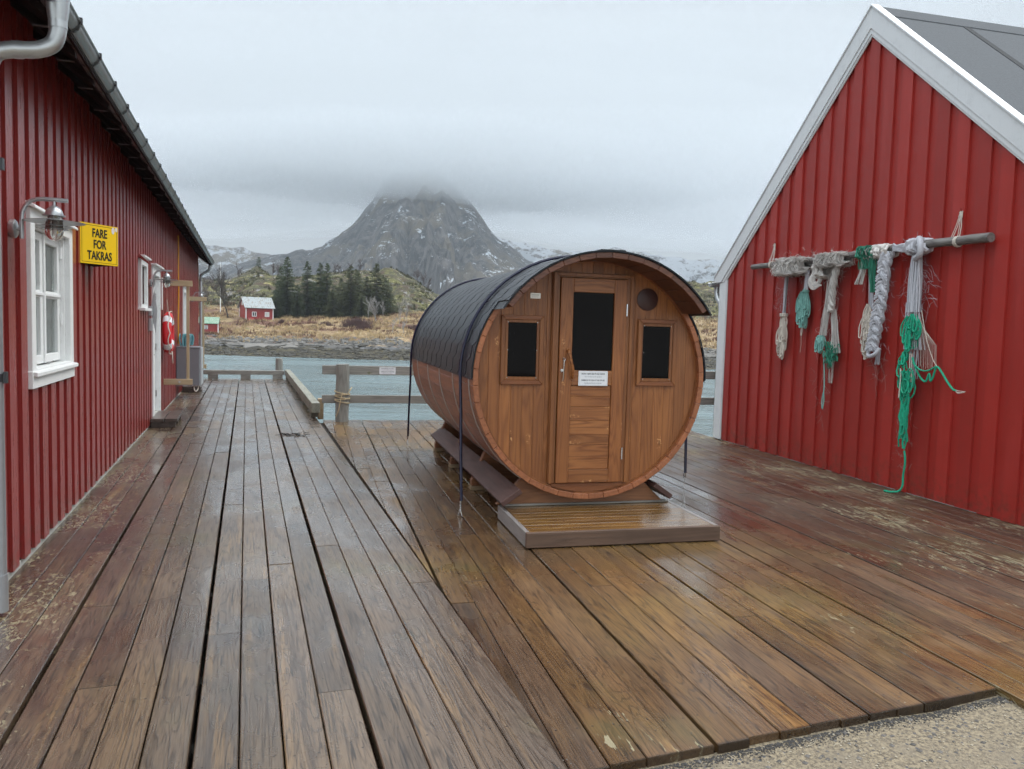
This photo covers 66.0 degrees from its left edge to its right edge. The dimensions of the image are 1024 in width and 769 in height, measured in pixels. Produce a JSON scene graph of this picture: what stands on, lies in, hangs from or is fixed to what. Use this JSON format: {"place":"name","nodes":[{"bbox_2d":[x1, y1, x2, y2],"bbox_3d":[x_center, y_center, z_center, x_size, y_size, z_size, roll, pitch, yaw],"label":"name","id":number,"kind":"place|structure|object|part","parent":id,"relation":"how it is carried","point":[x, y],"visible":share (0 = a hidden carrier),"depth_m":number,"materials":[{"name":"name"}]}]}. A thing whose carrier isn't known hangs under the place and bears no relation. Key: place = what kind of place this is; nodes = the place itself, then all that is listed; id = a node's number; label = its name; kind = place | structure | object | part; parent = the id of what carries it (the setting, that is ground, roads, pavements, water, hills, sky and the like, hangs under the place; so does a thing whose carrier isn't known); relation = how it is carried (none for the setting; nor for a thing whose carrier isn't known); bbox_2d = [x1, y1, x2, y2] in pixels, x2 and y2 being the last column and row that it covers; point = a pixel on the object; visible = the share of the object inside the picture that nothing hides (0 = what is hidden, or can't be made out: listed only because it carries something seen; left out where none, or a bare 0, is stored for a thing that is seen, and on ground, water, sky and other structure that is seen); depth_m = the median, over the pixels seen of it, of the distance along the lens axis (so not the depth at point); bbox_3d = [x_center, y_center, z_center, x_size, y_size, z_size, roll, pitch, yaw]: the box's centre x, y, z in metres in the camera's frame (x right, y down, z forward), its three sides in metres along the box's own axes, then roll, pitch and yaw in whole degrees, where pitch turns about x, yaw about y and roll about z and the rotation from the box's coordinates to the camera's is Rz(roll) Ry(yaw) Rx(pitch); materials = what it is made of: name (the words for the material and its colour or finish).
{"place":"outdoors","nodes":[
{"label":"outdoors","id":0,"kind":"place"},
{"bbox_2d":[202,169,533,294],"bbox_3d":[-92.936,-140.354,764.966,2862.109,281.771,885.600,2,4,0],"label":"mountain","id":1,"kind":"structure","parent":0,"point":[432,224],"depth_m":971.89,"materials":[{"name":"grey stone"}]},
{"bbox_2d":[198,237,722,283],"bbox_3d":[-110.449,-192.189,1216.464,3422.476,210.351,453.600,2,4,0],"label":"mountain","id":2,"kind":"structure","parent":0,"point":[701,271],"depth_m":1367.00,"materials":[{"name":"grey stone"}]},
{"bbox_2d":[202,265,719,369],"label":"terrain","id":3,"kind":"structure","parent":0,"point":[256,287],"depth_m":147.33,"materials":[{"name":"plant"}]},
{"bbox_2d":[202,276,210,300],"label":"bare tree","id":4,"kind":"object","parent":3,"relation":"on","point":[207,283],"visible":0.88,"depth_m":149.27,"materials":[{"name":"grey plant"}]},
{"bbox_2d":[202,282,211,301],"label":"bare tree","id":5,"kind":"object","parent":3,"relation":"on","point":[204,293],"visible":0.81,"depth_m":145.31,"materials":[{"name":"grey plant"}]},
{"bbox_2d":[204,317,219,332],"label":"shed","id":6,"kind":"structure","parent":3,"relation":"on","point":[211,324],"depth_m":116.75,"materials":[{"name":"red paint"}]},
{"bbox_2d":[209,273,216,290],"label":"bare tree","id":7,"kind":"object","parent":3,"relation":"on","point":[212,280],"visible":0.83,"depth_m":157.37,"materials":[{"name":"grey plant"}]},
{"bbox_2d":[209,262,232,317],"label":"bare tree","id":8,"kind":"object","parent":3,"relation":"on","point":[221,283],"visible":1,"depth_m":131.28,"materials":[{"name":"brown plant"}]},
{"bbox_2d":[221,342,284,347],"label":"rock slab","id":9,"kind":"object","parent":3,"relation":"on","point":[249,345],"visible":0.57,"depth_m":104.05,"materials":[{"name":"stone"}]},
{"bbox_2d":[237,296,274,319],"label":"house","id":10,"kind":"structure","parent":3,"relation":"on","point":[252,308],"depth_m":132.62,"materials":[{"name":"wood"}]},
{"bbox_2d":[272,292,283,318],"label":"spruce tree","id":11,"kind":"object","parent":3,"relation":"on","point":[276,309],"visible":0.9,"depth_m":136.35,"materials":[{"name":"green plant"}]},
{"bbox_2d":[270,266,288,299],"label":"spruce tree","id":12,"kind":"object","parent":3,"relation":"on","point":[273,292],"visible":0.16,"depth_m":142.83,"materials":[{"name":"green plant"}]},
{"bbox_2d":[270,345,297,347],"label":"rock slab","id":13,"kind":"object","parent":3,"relation":"on","point":[290,346],"visible":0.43,"depth_m":104.26,"materials":[{"name":"stone"}]},
{"bbox_2d":[271,257,299,316],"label":"spruce tree","id":14,"kind":"object","parent":3,"relation":"on","point":[285,299],"visible":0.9,"depth_m":137.83,"materials":[{"name":"green plant"}]},
{"bbox_2d":[288,284,306,317],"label":"spruce tree","id":15,"kind":"object","parent":3,"relation":"on","point":[296,313],"visible":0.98,"depth_m":137.21,"materials":[{"name":"green plant"}]},
{"bbox_2d":[282,343,324,344],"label":"rock slab","id":16,"kind":"object","parent":3,"relation":"on","point":[301,344],"visible":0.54,"depth_m":106.87,"materials":[{"name":"stone"}]},
{"bbox_2d":[295,261,322,315],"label":"spruce tree","id":17,"kind":"object","parent":3,"relation":"on","point":[308,298],"visible":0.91,"depth_m":139.00,"materials":[{"name":"green plant"}]},
{"bbox_2d":[309,263,328,313],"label":"spruce tree","id":18,"kind":"object","parent":3,"relation":"on","point":[319,274],"visible":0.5,"depth_m":140.88,"materials":[{"name":"green plant"}]},
{"bbox_2d":[318,321,337,325],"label":"bush","id":19,"kind":"object","parent":3,"relation":"on","point":[327,323],"visible":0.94,"depth_m":128.49,"materials":[{"name":"brown plant"}]},
{"bbox_2d":[315,263,340,315],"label":"spruce tree","id":20,"kind":"object","parent":3,"relation":"on","point":[328,292],"visible":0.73,"depth_m":139.89,"materials":[{"name":"green plant"}]},
{"bbox_2d":[320,289,344,317],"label":"spruce tree","id":21,"kind":"object","parent":3,"relation":"on","point":[334,314],"visible":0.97,"depth_m":138.16,"materials":[{"name":"green plant"}]},
{"bbox_2d":[334,278,347,310],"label":"spruce tree","id":22,"kind":"object","parent":3,"relation":"on","point":[338,289],"visible":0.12,"depth_m":141.94,"materials":[{"name":"green plant"}]},
{"bbox_2d":[328,345,353,348],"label":"rock slab","id":23,"kind":"object","parent":3,"relation":"on","point":[339,347],"visible":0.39,"depth_m":105.74,"materials":[{"name":"stone"}]},
{"bbox_2d":[327,265,368,316],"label":"spruce tree","id":24,"kind":"object","parent":3,"relation":"on","point":[346,295],"visible":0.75,"depth_m":139.85,"materials":[{"name":"green plant"}]},
{"bbox_2d":[335,317,374,327],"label":"bush","id":25,"kind":"object","parent":3,"relation":"on","point":[353,322],"visible":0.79,"depth_m":127.19,"materials":[{"name":"brown plant"}]},
{"bbox_2d":[345,270,366,301],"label":"spruce tree","id":26,"kind":"object","parent":3,"relation":"on","point":[355,279],"visible":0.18,"depth_m":143.90,"materials":[{"name":"green plant"}]},
{"bbox_2d":[350,293,373,317],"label":"spruce tree","id":27,"kind":"object","parent":3,"relation":"on","point":[360,311],"visible":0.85,"depth_m":137.75,"materials":[{"name":"green plant"}]},
{"bbox_2d":[352,324,373,329],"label":"bush","id":28,"kind":"object","parent":3,"relation":"on","point":[360,326],"visible":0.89,"depth_m":123.89,"materials":[{"name":"brown plant"}]},
{"bbox_2d":[354,276,380,314],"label":"spruce tree","id":29,"kind":"object","parent":3,"relation":"on","point":[366,290],"visible":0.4,"depth_m":142.07,"materials":[{"name":"green plant"}]},
{"bbox_2d":[363,296,378,319],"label":"bare tree","id":30,"kind":"object","parent":3,"relation":"on","point":[373,306],"visible":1,"depth_m":133.35,"materials":[{"name":"grey plant"}]},
{"bbox_2d":[358,263,400,315],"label":"spruce tree","id":31,"kind":"object","parent":3,"relation":"on","point":[378,290],"visible":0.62,"depth_m":142.80,"materials":[{"name":"green plant"}]},
{"bbox_2d":[379,277,400,311],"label":"spruce tree","id":32,"kind":"object","parent":3,"relation":"on","point":[390,296],"visible":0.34,"depth_m":145.06,"materials":[{"name":"green plant"}]},
{"bbox_2d":[397,294,406,323],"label":"bare tree","id":33,"kind":"object","parent":3,"relation":"on","point":[400,312],"visible":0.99,"depth_m":130.91,"materials":[{"name":"grey plant"}]},
{"bbox_2d":[404,296,409,319],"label":"bare tree","id":34,"kind":"object","parent":3,"relation":"on","point":[406,306],"visible":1,"depth_m":130.82,"materials":[{"name":"grey plant"}]},
{"bbox_2d":[414,271,420,281],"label":"bare tree","id":35,"kind":"object","parent":3,"relation":"on","point":[418,273],"visible":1,"depth_m":178.72,"materials":[{"name":"grey plant"}]},
{"bbox_2d":[420,271,426,285],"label":"bare tree","id":36,"kind":"object","parent":3,"relation":"on","point":[421,277],"visible":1,"depth_m":177.05,"materials":[{"name":"grey plant"}]},
{"bbox_2d":[204,342,715,367],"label":"weedy stones","id":37,"kind":"object","parent":3,"relation":"on","point":[291,354],"visible":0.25,"depth_m":98.93,"materials":[{"name":"grey stone"}]},
{"bbox_2d":[204,335,716,354],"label":"shore stones","id":38,"kind":"object","parent":3,"relation":"on","point":[374,341],"visible":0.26,"depth_m":110.20,"materials":[{"name":"stone"}]},
{"bbox_2d":[204,299,717,350],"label":"grass","id":39,"kind":"structure","parent":3,"relation":"on","point":[320,337],"depth_m":123.21,"materials":[{"name":"beige plant"}]},
{"bbox_2d":[704,353,715,356],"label":"rock slab","id":40,"kind":"object","parent":3,"relation":"on","point":[708,355],"visible":0.15,"depth_m":106.10,"materials":[{"name":"stone"}]},
{"bbox_2d":[70,0,1023,259],"label":"sky","id":41,"kind":"structure","parent":0,"point":[654,127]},
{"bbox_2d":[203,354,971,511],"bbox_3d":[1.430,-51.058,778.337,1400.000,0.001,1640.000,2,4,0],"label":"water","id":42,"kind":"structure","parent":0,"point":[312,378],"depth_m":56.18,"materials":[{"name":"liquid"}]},
{"bbox_2d":[275,358,282,378],"bbox_3d":[-6.661,1.334,22.490,0.200,4.180,0.200,0,4,-19],"label":"mooring post","id":43,"kind":"object","parent":42,"relation":"in","point":[279,364],"visible":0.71,"depth_m":22.27,"materials":[{"name":"grey wood"}]},
{"bbox_2d":[189,384,437,768],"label":"deck substructure","id":44,"kind":"object","parent":42,"relation":"in","point":[198,705],"visible":0.01,"depth_m":4.92,"materials":[{"name":"black wood"}]},
{"bbox_2d":[0,378,565,768],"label":"deck","id":45,"kind":"structure","parent":44,"relation":"on","point":[103,623],"depth_m":4.12,"materials":[{"name":"brown wood"}]},
{"bbox_2d":[0,0,212,580],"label":"quay building","id":46,"kind":"structure","parent":45,"relation":"on","point":[89,366],"depth_m":6.26,"materials":[{"name":"red paint"}]},
{"bbox_2d":[0,0,69,613],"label":"downpipe","id":47,"kind":"object","parent":46,"relation":"attached to","point":[52,42],"visible":1,"depth_m":4.10,"materials":[{"name":"metal"}]},
{"bbox_2d":[7,197,85,240],"bbox_3d":[-2.796,-0.998,4.745,0.403,0.257,0.336,0,4,-19],"label":"wall lamp","id":48,"kind":"object","parent":46,"relation":"attached to","point":[54,225],"visible":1,"depth_m":4.72,"materials":[{"name":"metal"}]},
{"bbox_2d":[25,200,77,388],"bbox_3d":[-3.386,-0.627,5.701,0.206,1.222,1.354,0,4,-19],"label":"window","id":49,"kind":"structure","parent":46,"relation":"in","point":[49,263],"depth_m":5.84,"materials":[{"name":"white paint"}]},
{"bbox_2d":[80,221,117,266],"bbox_3d":[-3.640,-1.228,6.990,0.254,0.345,0.624,0,4,-19],"label":"warning sign","id":50,"kind":"object","parent":46,"relation":"attached to","point":[98,245],"visible":0.98,"depth_m":6.85,"materials":[{"name":"yellow metal"}]},
{"bbox_2d":[31,0,213,264],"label":"rain gutter","id":51,"kind":"object","parent":46,"relation":"attached to","point":[79,32],"visible":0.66,"depth_m":6.12,"materials":[{"name":"metal"}]},
{"bbox_2d":[138,254,151,310],"bbox_3d":[-5.012,-1.390,10.740,0.200,0.770,0.800,0,4,-19],"label":"window","id":52,"kind":"structure","parent":46,"relation":"in","point":[143,260],"depth_m":10.43,"materials":[{"name":"white paint"}]},
{"bbox_2d":[148,306,152,330],"bbox_3d":[-5.222,-0.955,11.382,0.046,0.360,0.140,0,4,-19],"label":"socket box","id":53,"kind":"object","parent":46,"relation":"attached to","point":[150,323],"visible":0.94,"depth_m":11.32,"materials":[{"name":"plastic"}]},
{"bbox_2d":[151,284,156,331],"bbox_3d":[-5.237,-1.106,11.513,0.095,0.721,0.020,0,4,-19],"label":"metal blade","id":54,"kind":"object","parent":46,"relation":"attached to","point":[154,305],"visible":0.94,"depth_m":11.51,"materials":[{"name":"metal"}]},
{"bbox_2d":[151,263,163,416],"bbox_3d":[-5.561,-0.632,12.236,0.200,2.415,1.160,0,4,-19],"label":"door","id":55,"kind":"structure","parent":46,"relation":"in","point":[156,336],"depth_m":12.64,"materials":[{"name":"white paint"}]},
{"bbox_2d":[149,270,178,287],"bbox_3d":[-5.046,-1.536,11.426,0.403,0.257,0.336,0,4,-19],"label":"wall lamp","id":56,"kind":"object","parent":46,"relation":"attached to","point":[167,280],"visible":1,"depth_m":11.40,"materials":[{"name":"metal"}]},
{"bbox_2d":[161,277,173,362],"bbox_3d":[-5.759,-1.063,13.161,0.189,1.427,0.696,0,4,-19],"label":"lifebuoy","id":57,"kind":"object","parent":46,"relation":"attached to","point":[168,332],"visible":1,"depth_m":12.96,"materials":[{"name":"red plastic"}]},
{"bbox_2d":[163,280,192,384],"bbox_3d":[-5.702,-0.884,13.451,0.460,1.778,0.109,0,4,-19],"label":"timber frame","id":58,"kind":"object","parent":46,"relation":"attached to","point":[187,380],"visible":0.87,"depth_m":13.48,"materials":[{"name":"brown wood"}]},
{"bbox_2d":[178,235,178,343],"bbox_3d":[-6.793,-1.931,16.035,0.032,2.201,0.109,0,4,-19],"label":"cable","id":59,"kind":"object","parent":46,"relation":"attached to","point":[178,289],"visible":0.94,"depth_m":16.03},
{"bbox_2d":[182,286,189,390],"bbox_3d":[-7.462,-1.056,17.879,0.200,2.355,1.080,0,4,-19],"label":"door","id":60,"kind":"structure","parent":46,"relation":"in","point":[184,287],"depth_m":18.20,"materials":[{"name":"white paint"}]},
{"bbox_2d":[176,346,202,385],"bbox_3d":[-6.628,-0.394,16.240,0.485,0.775,0.790,0,4,-19],"label":"cabinet","id":61,"kind":"object","parent":46,"relation":"attached to","point":[196,364],"visible":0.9,"depth_m":15.89,"materials":[{"name":"silver metal"}]},
{"bbox_2d":[179,333,193,346],"bbox_3d":[-6.728,-0.916,16.216,0.345,0.265,0.324,0,4,-19],"label":"rope coil","id":62,"kind":"object","parent":61,"relation":"on","point":[191,340],"visible":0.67,"depth_m":16.14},
{"bbox_3d":[-6.428,-0.385,16.297,0.039,0.760,0.710,0,4,-19],"label":"door","id":63,"kind":"part","parent":61,"relation":"part of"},
{"bbox_2d":[189,296,206,368],"bbox_3d":[-7.448,-1.224,18.603,0.440,1.688,0.109,0,4,-19],"label":"timber frame","id":64,"kind":"object","parent":46,"relation":"attached to","point":[202,299],"visible":0.53,"depth_m":18.62,"materials":[{"name":"brown wood"}]},
{"bbox_2d":[199,264,210,345],"bbox_3d":[-9.016,-1.957,23.130,0.336,3.221,0.104,0,5,-26],"label":"downpipe","id":65,"kind":"object","parent":46,"relation":"attached to","point":[200,303],"visible":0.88,"depth_m":23.04,"materials":[{"name":"metal"}]},
{"bbox_2d":[150,410,182,427],"bbox_3d":[-5.298,0.527,12.116,0.360,0.133,1.150,0,4,-19],"label":"door step","id":66,"kind":"object","parent":45,"relation":"on","point":[164,419],"depth_m":11.63,"materials":[{"name":"brown wood"}]},
{"bbox_2d":[183,384,202,391],"bbox_3d":[-7.240,0.063,17.880,0.360,0.133,1.150,0,4,-19],"label":"door step","id":67,"kind":"object","parent":45,"relation":"on","point":[188,388],"depth_m":17.35,"materials":[{"name":"wood"}]},
{"bbox_2d":[203,370,284,378],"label":"kerb beam","id":68,"kind":"structure","parent":45,"relation":"on","point":[245,374],"depth_m":21.85,"materials":[{"name":"grey wood"}]},
{"bbox_2d":[280,432,309,436],"bbox_3d":[-3.124,0.708,11.212,0.488,0.020,0.450,0,4,-19],"label":"seaweed","id":69,"kind":"object","parent":45,"relation":"on","point":[288,434],"visible":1,"depth_m":11.19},
{"bbox_2d":[285,370,323,418],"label":"kerb beam","id":70,"kind":"structure","parent":45,"relation":"on","point":[314,405],"depth_m":14.48,"materials":[{"name":"grey wood"}]},
{"bbox_2d":[192,517,1023,767],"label":"ground","id":71,"kind":"structure","parent":0,"point":[197,713],"depth_m":5.65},
{"bbox_2d":[640,695,1023,768],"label":"pavement","id":72,"kind":"structure","parent":0,"point":[993,749],"depth_m":3.17,"materials":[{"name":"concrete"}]},
{"bbox_2d":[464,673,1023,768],"bbox_3d":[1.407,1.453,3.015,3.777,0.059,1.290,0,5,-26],"label":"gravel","id":73,"kind":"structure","parent":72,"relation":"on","point":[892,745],"depth_m":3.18,"materials":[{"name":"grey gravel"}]},
{"bbox_2d":[651,696,1011,768],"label":"grit","id":74,"kind":"object","parent":72,"relation":"on","point":[993,699],"visible":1,"depth_m":3.25,"materials":[{"name":"grey gravel"}]},
{"bbox_2d":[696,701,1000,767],"bbox_3d":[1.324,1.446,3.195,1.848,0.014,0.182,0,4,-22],"label":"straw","id":75,"kind":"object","parent":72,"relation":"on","point":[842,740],"visible":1,"depth_m":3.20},
{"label":"deck substructure","id":76,"kind":"structure","parent":0,"visible":0},
{"bbox_2d":[323,420,1023,768],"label":"deck","id":77,"kind":"structure","parent":76,"relation":"on","point":[842,598],"depth_m":4.72,"materials":[{"name":"brown wood"}]},
{"bbox_2d":[322,364,715,421],"bbox_3d":[1.253,0.183,13.991,9.000,0.968,0.255,1,4,-14],"label":"railing","id":78,"kind":"object","parent":77,"relation":"on","point":[342,372],"visible":0.24,"depth_m":13.11,"materials":[{"name":"grey wood"}]},
{"bbox_2d":[334,387,351,416],"bbox_3d":[-2.791,0.281,12.972,0.272,0.491,0.259,-1,5,-32],"label":"mooring rope","id":79,"kind":"object","parent":78,"relation":"attached to","point":[340,399],"visible":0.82,"depth_m":12.85,"materials":[{"name":"beige fabric"}]},
{"bbox_2d":[379,367,395,374],"bbox_3d":[-2.086,-0.229,13.200,0.270,0.120,0.007,1,4,-14],"label":"notice","id":80,"kind":"object","parent":78,"relation":"attached to","point":[387,370],"visible":1,"depth_m":13.20,"materials":[{"name":"white paper"}]},
{"bbox_2d":[412,249,711,506],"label":"barrel sauna","id":81,"kind":"structure","parent":77,"relation":"on","point":[539,425],"depth_m":6.61,"materials":[{"name":"brown wood"}]},
{"bbox_2d":[406,277,487,445],"bbox_3d":[-0.325,-0.290,10.559,2.127,2.259,0.357,1,4,-14],"label":"tie down","id":82,"kind":"object","parent":81,"relation":"attached to","point":[424,313],"visible":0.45,"depth_m":10.21,"materials":[{"name":"black fabric"}]},
{"bbox_2d":[499,315,543,384],"bbox_3d":[0.081,-0.283,6.444,0.358,0.565,0.028,1,4,-14],"label":"window","id":83,"kind":"structure","parent":81,"relation":"in","point":[522,340],"depth_m":6.44,"materials":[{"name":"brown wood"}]},
{"bbox_2d":[458,255,686,514],"bbox_3d":[0.580,-0.007,6.934,2.129,2.259,0.164,1,4,-15],"label":"tie down","id":84,"kind":"object","parent":81,"relation":"attached to","point":[503,282],"visible":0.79,"depth_m":6.70,"materials":[{"name":"black fabric"}]},
{"bbox_2d":[546,272,633,483],"bbox_3d":[0.664,-0.044,6.565,0.707,1.755,0.112,1,4,-14],"label":"door","id":85,"kind":"structure","parent":81,"relation":"in","point":[592,319],"depth_m":6.58,"materials":[{"name":"brown wood"}]},
{"bbox_2d":[578,371,607,385],"bbox_3d":[0.676,-0.051,6.572,0.258,0.124,0.006,1,4,-14],"label":"notice","id":86,"kind":"object","parent":81,"relation":"attached to","point":[592,378],"visible":1,"depth_m":6.57,"materials":[{"name":"white paper"}]},
{"bbox_2d":[635,319,677,385],"bbox_3d":[1.235,-0.271,6.733,0.357,0.565,0.028,1,4,-14],"label":"window","id":87,"kind":"structure","parent":81,"relation":"in","point":[657,339],"depth_m":6.73,"materials":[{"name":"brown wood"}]},
{"bbox_2d":[498,499,719,547],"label":"step platform","id":88,"kind":"structure","parent":77,"relation":"on","point":[548,525],"depth_m":6.10,"materials":[{"name":"brown wood"}]},
{"bbox_2d":[713,4,1023,525],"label":"boathouse","id":89,"kind":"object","parent":77,"relation":"on","point":[912,125],"visible":0.94,"depth_m":8.43,"materials":[{"name":"red paint"}]},
{"bbox_2d":[708,282,719,421],"bbox_3d":[7.559,-0.381,13.330,9.300,2.293,0.277,1,4,-14],"label":"rain gutter","id":90,"kind":"object","parent":89,"relation":"attached to","point":[716,289],"visible":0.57,"depth_m":12.17,"materials":[{"name":"metal"}]},
{"bbox_2d":[751,208,994,269],"bbox_3d":[3.866,-1.617,9.068,0.124,0.377,4.022,1,4,-14],"label":"hanging pole","id":91,"kind":"object","parent":89,"relation":"attached to","point":[958,241],"visible":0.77,"depth_m":7.56,"materials":[{"name":"grey wood"}]},
{"bbox_2d":[769,249,814,359],"bbox_3d":[3.498,-1.019,10.015,0.360,1.428,0.892,1,4,-14],"label":"fishing net","id":92,"kind":"object","parent":91,"relation":"hanging from","point":[791,266],"visible":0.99,"depth_m":9.91,"materials":[{"name":"grey fabric"}]},
{"bbox_2d":[808,247,855,425],"bbox_3d":[3.704,-0.540,9.326,0.307,2.216,0.773,1,4,-14],"label":"fishing net","id":93,"kind":"object","parent":91,"relation":"hanging from","point":[833,262],"visible":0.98,"depth_m":9.30,"materials":[{"name":"grey fabric"}]},
{"bbox_2d":[854,243,899,359],"bbox_3d":[3.930,-0.896,8.615,0.218,1.260,0.558,1,4,-14],"label":"fishing net","id":94,"kind":"object","parent":91,"relation":"hanging from","point":[867,253],"visible":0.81,"depth_m":8.65,"materials":[{"name":"grey fabric"}]},
{"bbox_2d":[865,251,895,388],"bbox_3d":[3.943,-0.637,8.489,0.141,1.597,0.408,1,4,-14],"label":"fishing net","id":95,"kind":"object","parent":91,"relation":"hanging from","point":[882,291],"visible":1,"depth_m":8.42,"materials":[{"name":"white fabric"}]},
{"bbox_2d":[884,234,965,492],"bbox_3d":[4.119,-0.192,7.854,0.215,2.697,1.058,1,4,-14],"label":"fishing net","id":96,"kind":"object","parent":91,"relation":"hanging from","point":[916,248],"visible":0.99,"depth_m":8.01,"materials":[{"name":"green fabric"}]}
]}

